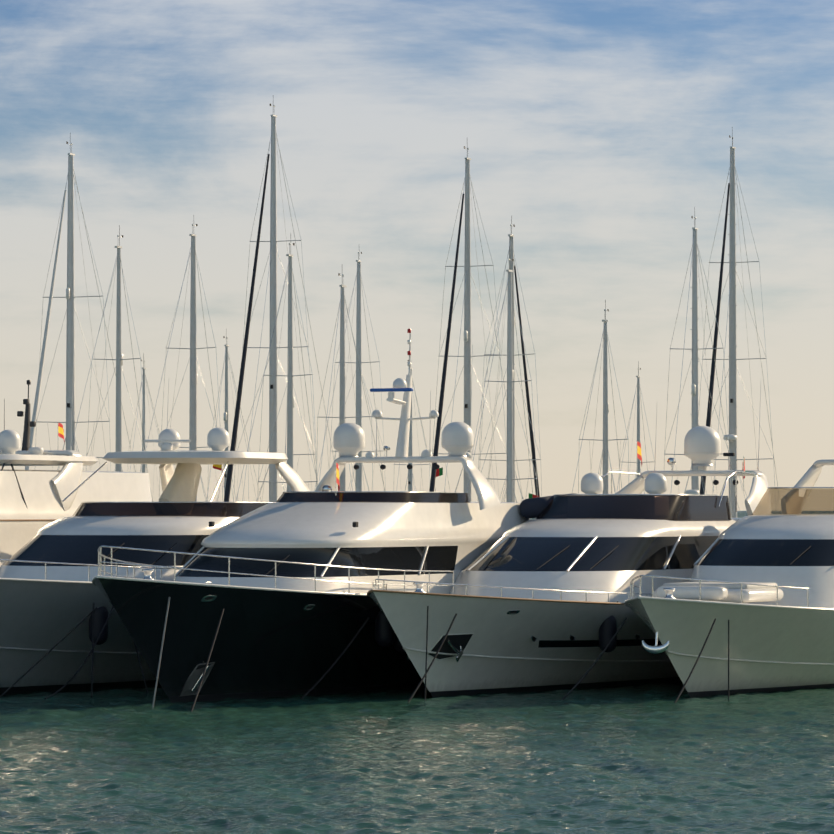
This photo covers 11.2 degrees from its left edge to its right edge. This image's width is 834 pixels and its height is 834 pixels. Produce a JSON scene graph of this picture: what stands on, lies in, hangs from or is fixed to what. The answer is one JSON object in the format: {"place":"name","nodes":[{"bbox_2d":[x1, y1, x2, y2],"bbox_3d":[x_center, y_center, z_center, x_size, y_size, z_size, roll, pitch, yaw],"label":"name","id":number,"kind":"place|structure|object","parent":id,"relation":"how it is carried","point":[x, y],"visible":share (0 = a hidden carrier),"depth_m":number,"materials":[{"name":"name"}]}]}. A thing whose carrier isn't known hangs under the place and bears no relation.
{"place":"outdoors","nodes":[
{"label":"outdoors","id":0,"kind":"place"},
{"bbox_2d":[0,0,833,510],"label":"sky","id":1,"kind":"structure","parent":0,"point":[601,128],"materials":[{"name":"blue"}]},
{"bbox_2d":[0,681,833,833],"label":"water","id":2,"kind":"structure","parent":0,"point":[648,758],"depth_m":78.16,"materials":[{"name":"teal liquid"}]},
{"bbox_2d":[0,352,151,566],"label":"yacht","id":3,"kind":"object","parent":2,"relation":"on","point":[31,503],"visible":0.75,"depth_m":120.04,"materials":[{"name":"white plastic"}]},
{"bbox_2d":[25,141,135,471],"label":"sailboat","id":4,"kind":"object","parent":2,"relation":"on","point":[70,365],"visible":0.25,"depth_m":181.23,"materials":[{"name":"grey metal"}]},
{"bbox_2d":[0,348,309,699],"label":"yacht","id":5,"kind":"object","parent":2,"relation":"on","point":[52,595],"visible":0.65,"depth_m":110.98,"materials":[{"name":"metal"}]},
{"bbox_2d":[224,104,333,501],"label":"sailboat","id":6,"kind":"object","parent":2,"relation":"on","point":[273,470],"visible":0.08,"depth_m":189.40,"materials":[{"name":"grey metal"}]},
{"bbox_2d":[429,146,523,501],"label":"sailboat","id":7,"kind":"object","parent":2,"relation":"on","point":[467,356],"visible":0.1,"depth_m":185.62,"materials":[{"name":"grey metal"}]},
{"bbox_2d":[561,459,833,702],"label":"yacht","id":8,"kind":"object","parent":2,"relation":"on","point":[748,607],"visible":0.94,"depth_m":107.47,"materials":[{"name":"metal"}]},
{"bbox_2d":[530,511,833,519],"bbox_3d":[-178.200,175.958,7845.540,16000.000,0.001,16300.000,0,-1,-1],"label":"water","id":9,"kind":"structure","parent":0,"point":[742,513],"depth_m":5062.87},
{"bbox_2d":[71,225,147,472],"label":"sailboat","id":10,"kind":"object","parent":9,"relation":"on","point":[119,359],"visible":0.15,"depth_m":175.31,"materials":[{"name":"grey metal"}]},
{"bbox_2d":[129,353,159,501],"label":"sailboat","id":11,"kind":"object","parent":9,"relation":"on","point":[143,417],"visible":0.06,"depth_m":259.23,"materials":[{"name":"grey metal"}]},
{"bbox_2d":[141,224,224,501],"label":"sailboat","id":12,"kind":"object","parent":9,"relation":"on","point":[193,348],"visible":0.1,"depth_m":185.37,"materials":[{"name":"grey metal"}]},
{"bbox_2d":[207,336,261,501],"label":"sailboat","id":13,"kind":"object","parent":9,"relation":"on","point":[226,359],"visible":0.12,"depth_m":239.35,"materials":[{"name":"grey metal"}]},
{"bbox_2d":[235,243,317,501],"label":"sailboat","id":14,"kind":"object","parent":9,"relation":"on","point":[290,400],"visible":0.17,"depth_m":171.47,"materials":[{"name":"grey metal"}]},
{"bbox_2d":[314,252,385,490],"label":"sailboat","id":15,"kind":"object","parent":9,"relation":"on","point":[358,478],"visible":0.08,"depth_m":229.54,"materials":[{"name":"grey metal"}]},
{"bbox_2d":[316,273,384,490],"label":"sailboat","id":16,"kind":"object","parent":9,"relation":"on","point":[342,477],"visible":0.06,"depth_m":177.53,"materials":[{"name":"grey metal"}]},
{"bbox_2d":[394,360,435,491],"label":"sailboat","id":17,"kind":"object","parent":9,"relation":"on","point":[410,477],"visible":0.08,"depth_m":259.53,"materials":[{"name":"grey metal"}]},
{"bbox_2d":[467,259,538,502],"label":"sailboat","id":18,"kind":"object","parent":9,"relation":"on","point":[509,479],"visible":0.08,"depth_m":175.65,"materials":[{"name":"grey metal"}]},
{"bbox_2d":[471,216,541,501],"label":"sailboat","id":19,"kind":"object","parent":9,"relation":"on","point":[512,266],"visible":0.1,"depth_m":191.84,"materials":[{"name":"grey metal"}]},
{"bbox_2d":[572,300,628,493],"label":"sailboat","id":20,"kind":"object","parent":9,"relation":"on","point":[605,453],"visible":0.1,"depth_m":183.75,"materials":[{"name":"grey metal"}]},
{"bbox_2d":[616,361,654,493],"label":"sailboat","id":21,"kind":"object","parent":9,"relation":"on","point":[638,462],"visible":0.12,"depth_m":254.91,"materials":[{"name":"grey metal"}]},
{"bbox_2d":[663,216,741,517],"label":"sailboat","id":22,"kind":"object","parent":9,"relation":"on","point":[695,488],"visible":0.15,"depth_m":179.88,"materials":[{"name":"grey metal"}]},
{"bbox_2d":[699,135,780,517],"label":"sailboat","id":23,"kind":"object","parent":9,"relation":"on","point":[733,370],"visible":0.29,"depth_m":187.88,"materials":[{"name":"grey metal"}]}
]}

